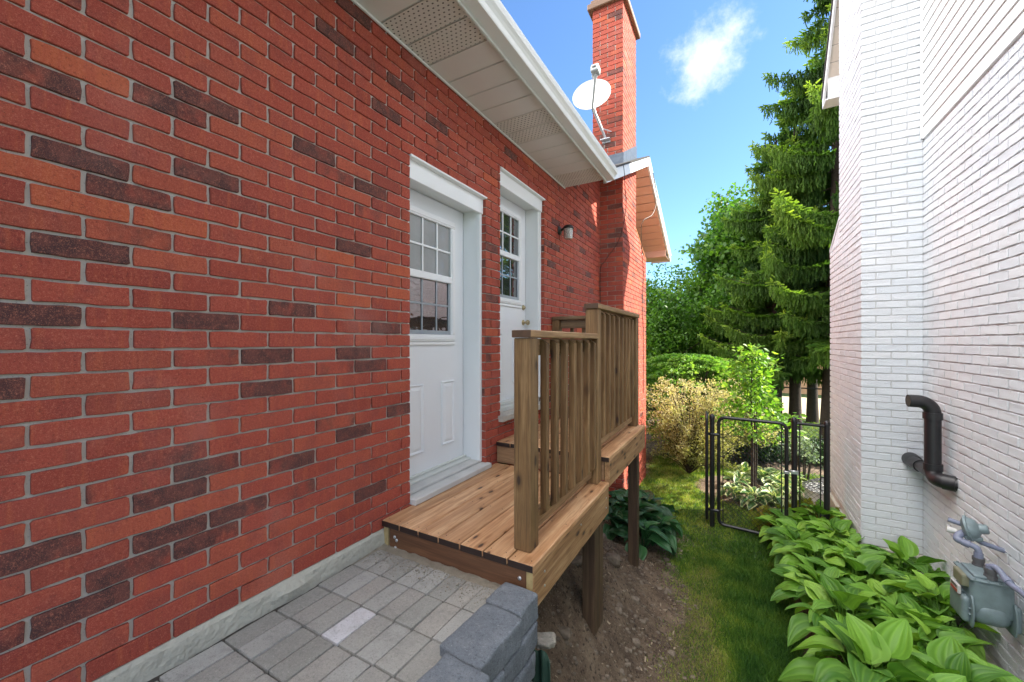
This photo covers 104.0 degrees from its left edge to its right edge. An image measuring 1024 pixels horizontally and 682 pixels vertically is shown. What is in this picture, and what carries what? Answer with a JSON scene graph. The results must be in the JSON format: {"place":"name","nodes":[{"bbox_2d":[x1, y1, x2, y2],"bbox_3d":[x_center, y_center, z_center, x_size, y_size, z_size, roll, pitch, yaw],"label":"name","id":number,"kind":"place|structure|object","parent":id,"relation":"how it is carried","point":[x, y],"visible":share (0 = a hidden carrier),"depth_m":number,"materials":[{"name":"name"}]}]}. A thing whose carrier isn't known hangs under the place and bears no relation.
{"place":"outdoors","nodes":[
{"label":"outdoors","id":0,"kind":"place"},
{"bbox_2d":[147,543,500,681],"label":"path","id":1,"kind":"structure","parent":0,"point":[353,641],"depth_m":1.61,"materials":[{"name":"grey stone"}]},
{"bbox_2d":[357,549,493,613],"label":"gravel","id":2,"kind":"structure","parent":1,"relation":"on","point":[457,584],"depth_m":2.02,"materials":[{"name":"grey gravel"}]},
{"bbox_2d":[500,0,830,302],"label":"sky","id":3,"kind":"structure","parent":0,"point":[700,64],"materials":[{"name":"blue"}]},
{"bbox_2d":[535,455,875,681],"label":"ground","id":4,"kind":"structure","parent":0,"point":[590,667],"depth_m":3.08,"materials":[{"name":"soil"}]},
{"bbox_2d":[417,581,537,681],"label":"retaining wall","id":5,"kind":"structure","parent":4,"relation":"on","point":[493,638],"depth_m":1.56,"materials":[{"name":"grey concrete"}]},
{"bbox_2d":[382,303,644,635],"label":"wooden deck","id":6,"kind":"structure","parent":4,"relation":"on","point":[524,522],"depth_m":2.44,"materials":[{"name":"brown wood"}]},
{"bbox_2d":[532,650,550,681],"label":"ground fabric","id":7,"kind":"object","parent":4,"relation":"on","point":[542,666],"visible":0.61,"depth_m":1.94,"materials":[{"name":"green fabric"}]},
{"bbox_2d":[536,632,556,649],"bbox_3d":[0.168,1.515,2.024,0.106,0.062,0.088,0,0,-4],"label":"stone","id":8,"kind":"object","parent":7,"relation":"on","point":[546,640],"visible":0.8,"depth_m":2.00,"materials":[{"name":"grey stone"}]},
{"bbox_2d":[559,625,570,637],"bbox_3d":[0.333,1.877,2.590,0.097,0.058,0.065,0,0,29],"label":"stone","id":9,"kind":"object","parent":4,"relation":"on","point":[565,631],"visible":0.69,"depth_m":2.57,"materials":[{"name":"stone"}]},
{"bbox_2d":[571,557,581,566],"bbox_3d":[0.501,1.749,3.182,0.135,0.061,0.084,0,0,-14],"label":"stone","id":10,"kind":"object","parent":4,"relation":"on","point":[577,561],"visible":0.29,"depth_m":3.15,"materials":[{"name":"grey stone"}]},
{"bbox_2d":[606,553,620,566],"bbox_3d":[0.942,2.039,3.744,0.150,0.104,0.117,0,0,29],"label":"stone","id":11,"kind":"object","parent":4,"relation":"on","point":[614,560],"visible":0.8,"depth_m":3.70,"materials":[{"name":"grey stone"}]},
{"bbox_2d":[603,506,627,539],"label":"hosta","id":12,"kind":"object","parent":4,"relation":"on","point":[622,513],"visible":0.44,"depth_m":4.64,"materials":[{"name":"green plant"}]},
{"bbox_2d":[538,520,709,681],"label":"pebbles","id":13,"kind":"object","parent":4,"relation":"on","point":[636,642],"visible":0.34,"depth_m":3.18,"materials":[{"name":"brown stone"}]},
{"bbox_2d":[609,488,639,506],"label":"hosta","id":14,"kind":"object","parent":4,"relation":"on","point":[612,492],"visible":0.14,"depth_m":5.60,"materials":[{"name":"green plant"}]},
{"bbox_2d":[609,490,648,525],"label":"hosta","id":15,"kind":"object","parent":4,"relation":"on","point":[621,496],"visible":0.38,"depth_m":5.22,"materials":[{"name":"green plant"}]},
{"bbox_2d":[611,499,661,545],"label":"hosta","id":16,"kind":"object","parent":4,"relation":"on","point":[648,507],"visible":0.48,"depth_m":4.80,"materials":[{"name":"green plant"}]},
{"bbox_2d":[608,516,674,560],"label":"hosta","id":17,"kind":"object","parent":4,"relation":"on","point":[659,538],"visible":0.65,"depth_m":4.44,"materials":[{"name":"green plant"}]},
{"bbox_2d":[555,521,730,677],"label":"wood chips","id":18,"kind":"object","parent":4,"relation":"on","point":[674,648],"visible":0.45,"depth_m":3.27,"materials":[{"name":"brown wood"}]},
{"bbox_2d":[626,489,675,537],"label":"hosta","id":19,"kind":"object","parent":4,"relation":"on","point":[650,496],"visible":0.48,"depth_m":5.06,"materials":[{"name":"green plant"}]},
{"bbox_2d":[639,509,681,555],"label":"hosta","id":20,"kind":"object","parent":4,"relation":"on","point":[666,521],"visible":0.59,"depth_m":4.70,"materials":[{"name":"green plant"}]},
{"bbox_2d":[654,503,682,536],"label":"hosta","id":21,"kind":"object","parent":4,"relation":"on","point":[671,508],"visible":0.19,"depth_m":5.19,"materials":[{"name":"green plant"}]},
{"bbox_2d":[646,373,745,473],"bbox_3d":[3.251,1.505,7.391,1.978,1.888,1.688,0,0,29],"label":"flowering bush","id":22,"kind":"object","parent":4,"relation":"on","point":[687,450],"visible":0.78,"depth_m":7.24,"materials":[{"name":"yellow plant"}]},
{"bbox_2d":[709,414,714,526],"bbox_3d":[2.648,1.758,5.292,0.068,1.602,0.066,0,0,29],"label":"fence post","id":23,"kind":"object","parent":4,"relation":"on","point":[712,469],"visible":0.88,"depth_m":5.27,"materials":[{"name":"black metal"}]},
{"bbox_2d":[705,411,710,519],"bbox_3d":[2.664,1.665,5.421,0.083,1.429,0.339,0,0,26],"label":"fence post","id":24,"kind":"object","parent":23,"relation":"attached to","point":[707,508],"depth_m":5.28,"materials":[{"name":"black metal"}]},
{"bbox_2d":[711,416,798,535],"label":"metal gate","id":25,"kind":"structure","parent":23,"relation":"attached to","point":[786,471],"depth_m":5.03,"materials":[{"name":"metal"}]},
{"bbox_2d":[715,481,754,506],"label":"hosta","id":26,"kind":"object","parent":4,"relation":"on","point":[737,485],"visible":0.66,"depth_m":6.05,"materials":[{"name":"green plant"}]},
{"bbox_2d":[723,470,750,484],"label":"hosta","id":27,"kind":"object","parent":4,"relation":"on","point":[735,477],"visible":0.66,"depth_m":6.59,"materials":[{"name":"green plant"}]},
{"bbox_2d":[733,462,760,478],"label":"hosta","id":28,"kind":"object","parent":4,"relation":"on","point":[744,466],"visible":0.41,"depth_m":7.01,"materials":[{"name":"green plant"}]},
{"bbox_2d":[732,484,775,509],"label":"hosta","id":29,"kind":"object","parent":4,"relation":"on","point":[744,499],"visible":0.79,"depth_m":5.82,"materials":[{"name":"green plant"}]},
{"bbox_2d":[700,343,808,487],"bbox_3d":[3.798,1.227,6.336,1.502,2.455,1.420,0,0,29],"label":"young tree","id":30,"kind":"object","parent":4,"relation":"on","point":[750,390],"visible":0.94,"depth_m":6.28,"materials":[{"name":"green plant"}]},
{"bbox_2d":[754,415,755,495],"bbox_3d":[3.809,1.802,6.279,0.024,1.303,0.024,0,0,7],"label":"wooden stake","id":31,"kind":"object","parent":4,"relation":"on","point":[755,455],"visible":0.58,"depth_m":6.27,"materials":[{"name":"brown wood"}]},
{"bbox_2d":[747,466,779,483],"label":"hosta","id":32,"kind":"object","parent":4,"relation":"on","point":[768,473],"visible":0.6,"depth_m":6.77,"materials":[{"name":"green plant"}]},
{"bbox_2d":[748,503,782,529],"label":"golden shrub","id":33,"kind":"object","parent":4,"relation":"on","point":[759,513],"visible":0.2,"depth_m":5.11,"materials":[{"name":"green plant"}]},
{"bbox_2d":[754,486,790,506],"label":"hosta","id":34,"kind":"object","parent":4,"relation":"on","point":[778,491],"visible":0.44,"depth_m":5.85,"materials":[{"name":"green plant"}]},
{"bbox_2d":[762,474,798,489],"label":"hosta","id":35,"kind":"object","parent":4,"relation":"on","point":[776,477],"visible":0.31,"depth_m":6.43,"materials":[{"name":"green plant"}]},
{"bbox_2d":[754,508,810,536],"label":"hosta","id":36,"kind":"object","parent":4,"relation":"on","point":[772,519],"visible":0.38,"depth_m":4.83,"materials":[{"name":"green plant"}]},
{"bbox_2d":[764,479,804,502],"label":"hosta","id":37,"kind":"object","parent":4,"relation":"on","point":[778,481],"visible":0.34,"depth_m":6.03,"materials":[{"name":"green plant"}]},
{"bbox_2d":[774,470,806,485],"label":"hosta","id":38,"kind":"object","parent":4,"relation":"on","point":[797,477],"visible":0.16,"depth_m":6.56,"materials":[{"name":"green plant"}]},
{"bbox_2d":[791,417,797,512],"bbox_3d":[3.425,1.725,4.854,0.068,1.616,0.066,0,0,29],"label":"fence post","id":39,"kind":"object","parent":4,"relation":"on","point":[794,421],"visible":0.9,"depth_m":4.83,"materials":[{"name":"black metal"}]},
{"bbox_2d":[766,525,823,576],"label":"hosta","id":40,"kind":"object","parent":4,"relation":"on","point":[789,533],"visible":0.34,"depth_m":4.25,"materials":[{"name":"green plant"}]},
{"bbox_2d":[759,515,834,545],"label":"hosta","id":41,"kind":"object","parent":4,"relation":"on","point":[784,521],"visible":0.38,"depth_m":4.54,"materials":[{"name":"green plant"}]},
{"bbox_2d":[783,497,815,516],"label":"golden shrub","id":42,"kind":"object","parent":4,"relation":"on","point":[809,500],"visible":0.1,"depth_m":5.18,"materials":[{"name":"green plant"}]},
{"bbox_2d":[777,431,823,480],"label":"silver shrub","id":43,"kind":"object","parent":4,"relation":"on","point":[808,448],"visible":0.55,"depth_m":6.91,"materials":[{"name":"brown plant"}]},
{"bbox_2d":[771,551,841,614],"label":"hosta","id":44,"kind":"object","parent":4,"relation":"on","point":[780,569],"visible":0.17,"depth_m":3.67,"materials":[{"name":"green plant"}]},
{"bbox_2d":[773,539,848,577],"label":"hosta","id":45,"kind":"object","parent":4,"relation":"on","point":[800,547],"visible":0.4,"depth_m":3.94,"materials":[{"name":"green plant"}]},
{"bbox_2d":[797,421,824,517],"bbox_3d":[3.562,1.661,4.776,0.316,1.401,0.035,0,0,29],"label":"chain link fence","id":46,"kind":"object","parent":4,"relation":"on","point":[799,423],"visible":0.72,"depth_m":4.77,"materials":[{"name":"black metal"}]},
{"bbox_2d":[802,478,830,504],"bbox_3d":[4.697,2.244,5.847,0.748,0.452,0.748,0,0,29],"label":"air conditioner","id":47,"kind":"object","parent":4,"relation":"on","point":[813,486],"visible":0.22,"depth_m":5.86,"materials":[{"name":"grey metal"}]},
{"bbox_2d":[789,499,845,532],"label":"hosta","id":48,"kind":"object","parent":4,"relation":"on","point":[819,509],"visible":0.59,"depth_m":4.71,"materials":[{"name":"green plant"}]},
{"bbox_2d":[770,564,875,620],"bbox_3d":[2.633,2.128,3.356,0.688,0.468,0.775,0,0,-42],"label":"hosta","id":49,"kind":"object","parent":4,"relation":"on","point":[792,587],"visible":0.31,"depth_m":3.42,"materials":[{"name":"green plant"}]},
{"bbox_2d":[807,507,842,531],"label":"golden shrub","id":50,"kind":"object","parent":4,"relation":"on","point":[833,516],"visible":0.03,"depth_m":4.79,"materials":[{"name":"green plant"}]},
{"bbox_2d":[823,420,830,532],"bbox_3d":[3.699,1.693,4.699,0.068,1.532,0.066,0,0,29],"label":"fence post","id":51,"kind":"object","parent":4,"relation":"on","point":[826,424],"visible":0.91,"depth_m":4.67,"materials":[{"name":"black metal"}]},
{"bbox_2d":[800,517,860,545],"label":"hosta","id":52,"kind":"object","parent":4,"relation":"on","point":[834,525],"visible":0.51,"depth_m":4.33,"materials":[{"name":"green plant"}]},
{"bbox_2d":[813,532,863,555],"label":"hosta","id":53,"kind":"object","parent":4,"relation":"on","point":[824,539],"visible":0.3,"depth_m":4.09,"materials":[{"name":"green plant"}]},
{"bbox_2d":[785,573,894,659],"bbox_3d":[2.436,2.065,2.986,0.830,0.534,0.709,2,-4,-8],"label":"hosta","id":54,"kind":"object","parent":4,"relation":"on","point":[829,592],"visible":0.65,"depth_m":2.98,"materials":[{"name":"green plant"}]},
{"bbox_2d":[802,617,886,667],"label":"hosta","id":55,"kind":"object","parent":4,"relation":"on","point":[818,630],"visible":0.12,"depth_m":2.74,"materials":[{"name":"green plant"}]},
{"bbox_2d":[778,612,936,681],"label":"hosta","id":56,"kind":"object","parent":4,"relation":"on","point":[889,641],"visible":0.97,"depth_m":2.37,"materials":[{"name":"green plant"}]},
{"bbox_2d":[822,539,895,574],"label":"hosta","id":57,"kind":"object","parent":4,"relation":"on","point":[846,547],"visible":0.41,"depth_m":3.69,"materials":[{"name":"green plant"}]},
{"bbox_2d":[823,537,899,577],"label":"hosta","id":58,"kind":"object","parent":4,"relation":"on","point":[855,545],"visible":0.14,"depth_m":3.88,"materials":[{"name":"green plant"}]},
{"bbox_2d":[806,551,925,604],"bbox_3d":[3.004,2.090,3.428,0.731,0.498,0.771,1,3,-10],"label":"hosta","id":59,"kind":"object","parent":4,"relation":"on","point":[870,563],"visible":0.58,"depth_m":3.44,"materials":[{"name":"green plant"}]},
{"bbox_2d":[834,577,924,612],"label":"hosta","id":60,"kind":"object","parent":4,"relation":"on","point":[889,596],"visible":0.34,"depth_m":3.16,"materials":[{"name":"green plant"}]},
{"bbox_2d":[866,616,933,681],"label":"hosta","id":61,"kind":"object","parent":4,"relation":"on","point":[915,646],"visible":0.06,"depth_m":2.59,"materials":[{"name":"green plant"}]},
{"bbox_2d":[837,669,966,681],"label":"hosta","id":62,"kind":"object","parent":4,"relation":"on","point":[944,677],"visible":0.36,"depth_m":2.06,"materials":[{"name":"green plant"}]},
{"bbox_2d":[854,599,953,639],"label":"hosta","id":63,"kind":"object","parent":4,"relation":"on","point":[893,609],"visible":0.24,"depth_m":2.86,"materials":[{"name":"green plant"}]},
{"bbox_2d":[864,536,949,601],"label":"hosta","id":64,"kind":"object","parent":4,"relation":"on","point":[904,549],"visible":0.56,"depth_m":3.56,"materials":[{"name":"green plant"}]},
{"bbox_2d":[884,560,938,586],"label":"hosta","id":65,"kind":"object","parent":4,"relation":"on","point":[904,566],"visible":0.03,"depth_m":3.63,"materials":[{"name":"green plant"}]},
{"bbox_2d":[868,569,964,627],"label":"hosta","id":66,"kind":"object","parent":4,"relation":"on","point":[933,599],"visible":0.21,"depth_m":3.14,"materials":[{"name":"green plant"}]},
{"bbox_2d":[857,593,986,662],"bbox_3d":[2.843,2.076,2.847,0.778,0.439,0.664,2,-2,10],"label":"hosta","id":67,"kind":"object","parent":4,"relation":"on","point":[942,618],"visible":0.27,"depth_m":2.81,"materials":[{"name":"green plant"}]},
{"bbox_2d":[879,569,999,657],"bbox_3d":[3.191,2.057,3.006,0.693,0.503,0.782,-5,-6,27],"label":"hosta","id":68,"kind":"object","parent":4,"relation":"on","point":[919,583],"visible":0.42,"depth_m":3.03,"materials":[{"name":"green plant"}]},
{"bbox_2d":[884,612,994,665],"bbox_3d":[2.717,2.062,2.570,0.636,0.442,0.718,4,-2,5],"label":"hosta","id":69,"kind":"object","parent":4,"relation":"on","point":[925,632],"visible":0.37,"depth_m":2.56,"materials":[{"name":"green plant"}]},
{"bbox_2d":[875,636,1013,681],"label":"hosta","id":70,"kind":"object","parent":4,"relation":"on","point":[946,654],"visible":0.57,"depth_m":2.28,"materials":[{"name":"green plant"}]},
{"bbox_2d":[987,662,1022,681],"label":"hosta","id":71,"kind":"object","parent":4,"relation":"on","point":[1008,679],"visible":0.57,"depth_m":2.19,"materials":[{"name":"green plant"}]},
{"bbox_2d":[646,528,811,681],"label":"grass","id":72,"kind":"structure","parent":0,"point":[758,627],"depth_m":3.43,"materials":[{"name":"green plant"}]},
{"bbox_2d":[639,455,819,563],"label":"grass","id":73,"kind":"structure","parent":0,"point":[684,479],"depth_m":5.91,"materials":[{"name":"green plant"}]},
{"bbox_2d":[646,389,823,476],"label":"ground","id":74,"kind":"structure","parent":0,"point":[649,447],"depth_m":8.76,"materials":[{"name":"green plant"}]},
{"bbox_2d":[646,276,662,400],"bbox_3d":[4.197,-0.236,14.998,4.158,5.476,4.047,0,0,29],"label":"leafy tree","id":75,"kind":"object","parent":74,"relation":"on","point":[650,315],"depth_m":13.89,"materials":[{"name":"green plant"}]},
{"bbox_2d":[645,263,724,399],"bbox_3d":[5.240,-0.181,13.356,3.510,5.324,3.789,0,0,29],"label":"leafy tree","id":76,"kind":"object","parent":74,"relation":"on","point":[670,328],"visible":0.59,"depth_m":12.64,"materials":[{"name":"green plant"}]},
{"bbox_2d":[645,353,788,456],"bbox_3d":[4.118,1.370,9.470,4.207,2.214,3.368,0,0,29],"label":"layered shrub","id":77,"kind":"object","parent":74,"relation":"on","point":[714,364],"visible":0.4,"depth_m":8.89,"materials":[{"name":"green plant"}]},
{"bbox_2d":[675,181,763,380],"bbox_3d":[7.538,-1.428,13.146,4.270,7.828,4.021,0,0,11],"label":"maple tree","id":78,"kind":"object","parent":74,"relation":"on","point":[712,252],"visible":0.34,"depth_m":12.86,"materials":[{"name":"green plant"}]},
{"bbox_2d":[688,371,783,430],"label":"layered shrub","id":79,"kind":"object","parent":74,"relation":"on","point":[709,376],"visible":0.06,"depth_m":9.71,"materials":[{"name":"green plant"}]},
{"bbox_2d":[716,396,783,463],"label":"flowering bush","id":80,"kind":"object","parent":74,"relation":"on","point":[749,443],"visible":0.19,"depth_m":7.77,"materials":[{"name":"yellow plant"}]},
{"bbox_2d":[720,427,801,466],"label":"dark shrub","id":81,"kind":"object","parent":74,"relation":"on","point":[762,458],"visible":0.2,"depth_m":7.89,"materials":[{"name":"green plant"}]},
{"bbox_2d":[697,135,827,429],"bbox_3d":[7.486,-1.520,11.026,4.265,8.200,4.174,0,0,29],"label":"spruce tree","id":82,"kind":"object","parent":74,"relation":"on","point":[804,367],"visible":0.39,"depth_m":10.92,"materials":[{"name":"green plant"}]},
{"bbox_2d":[700,85,834,429],"bbox_3d":[7.751,-2.320,10.900,4.060,9.800,4.415,0,0,-6],"label":"spruce tree","id":83,"kind":"object","parent":74,"relation":"on","point":[795,405],"visible":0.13,"depth_m":10.84,"materials":[{"name":"green plant"}]},
{"bbox_2d":[713,0,839,438],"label":"spruce tree","id":84,"kind":"object","parent":74,"relation":"on","point":[814,162],"visible":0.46,"depth_m":9.73,"materials":[{"name":"green plant"}]},
{"bbox_2d":[732,385,821,389],"bbox_3d":[9.190,1.915,11.235,7.022,1.170,0.044,0,0,29],"label":"chain link fence","id":85,"kind":"object","parent":74,"relation":"on","point":[806,388],"depth_m":11.55,"materials":[{"name":"black metal"}]},
{"bbox_2d":[782,367,822,394],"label":"house","id":86,"kind":"structure","parent":74,"relation":"on","point":[803,391],"depth_m":18.71,"materials":[{"name":"beige brick"}]},
{"bbox_2d":[790,434,830,469],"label":"dark shrub","id":87,"kind":"object","parent":74,"relation":"on","point":[818,450],"visible":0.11,"depth_m":8.04,"materials":[{"name":"green plant"}]},
{"bbox_2d":[806,200,828,422],"bbox_3d":[8.944,-1.920,12.290,3.140,9.000,3.303,0,0,-11],"label":"spruce tree","id":88,"kind":"object","parent":74,"relation":"on","point":[812,411],"depth_m":12.14,"materials":[{"name":"green plant"}]},
{"bbox_2d":[650,396,820,419],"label":"pavement","id":89,"kind":"structure","parent":0,"point":[785,400],"depth_m":15.32,"materials":[{"name":"concrete"}]},
{"bbox_2d":[651,414,823,476],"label":"grass","id":90,"kind":"structure","parent":0,"point":[790,435],"depth_m":10.63,"materials":[{"name":"green plant"}]},
{"label":"ground","id":91,"kind":"structure","parent":0,"visible":0},
{"bbox_2d":[821,0,1023,681],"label":"white house","id":92,"kind":"structure","parent":91,"relation":"on","point":[927,263],"depth_m":3.62,"materials":[{"name":"brick"}]},
{"bbox_2d":[901,395,957,491],"bbox_3d":[3.619,0.832,3.523,0.283,0.750,0.698,0,0,29],"label":"vent pipe","id":93,"kind":"object","parent":92,"relation":"attached to","point":[930,466],"visible":0.98,"depth_m":3.36,"materials":[{"name":"black plastic"}]},
{"bbox_2d":[946,515,1023,637],"bbox_3d":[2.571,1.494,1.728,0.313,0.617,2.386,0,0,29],"label":"gas meter","id":94,"kind":"object","parent":92,"relation":"attached to","point":[981,591],"visible":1,"depth_m":2.52,"materials":[{"name":"grey paint"}]},
{"label":"ground","id":95,"kind":"structure","parent":0,"visible":0},
{"bbox_2d":[0,0,671,681],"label":"brick house","id":96,"kind":"structure","parent":95,"relation":"on","point":[280,280],"depth_m":1.73,"materials":[{"name":"red brick"}]},
{"bbox_2d":[409,188,462,475],"bbox_3d":[-0.606,-0.055,3.010,0.068,2.040,0.780,0,0,29],"label":"door","id":97,"kind":"structure","parent":96,"relation":"in","point":[436,229],"depth_m":3.03,"materials":[{"name":"white paint"}]},
{"bbox_2d":[499,195,529,400],"bbox_3d":[-0.038,-0.422,3.970,0.114,1.995,0.810,0,0,29],"label":"door","id":98,"kind":"structure","parent":96,"relation":"in","point":[512,217],"depth_m":4.03,"materials":[{"name":"white paint"}]},
{"bbox_2d":[557,224,573,239],"bbox_3d":[0.622,-1.259,4.586,0.179,0.171,0.128,0,0,29],"label":"wall lamp","id":99,"kind":"object","parent":96,"relation":"attached to","point":[568,231],"visible":1,"depth_m":4.54,"materials":[{"name":"white glass"}]},
{"bbox_2d":[572,63,611,143],"bbox_3d":[1.112,-3.350,5.623,0.528,0.790,0.882,0,0,29],"label":"satellite dish","id":100,"kind":"object","parent":96,"relation":"attached to","point":[593,93],"visible":1,"depth_m":5.66,"materials":[{"name":"white metal"}]},
{"bbox_2d":[600,142,625,303],"bbox_3d":[1.430,-1.076,5.550,0.202,3.752,0.903,0,0,-11],"label":"cable","id":101,"kind":"object","parent":96,"relation":"attached to","point":[623,223],"visible":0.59,"depth_m":5.56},
{"bbox_2d":[641,173,656,392],"bbox_3d":[2.422,-1.017,7.066,0.187,3.834,0.520,0,0,29],"label":"cable","id":102,"kind":"object","parent":96,"relation":"attached to","point":[642,294],"visible":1,"depth_m":7.05,"materials":[{"name":"plastic"}]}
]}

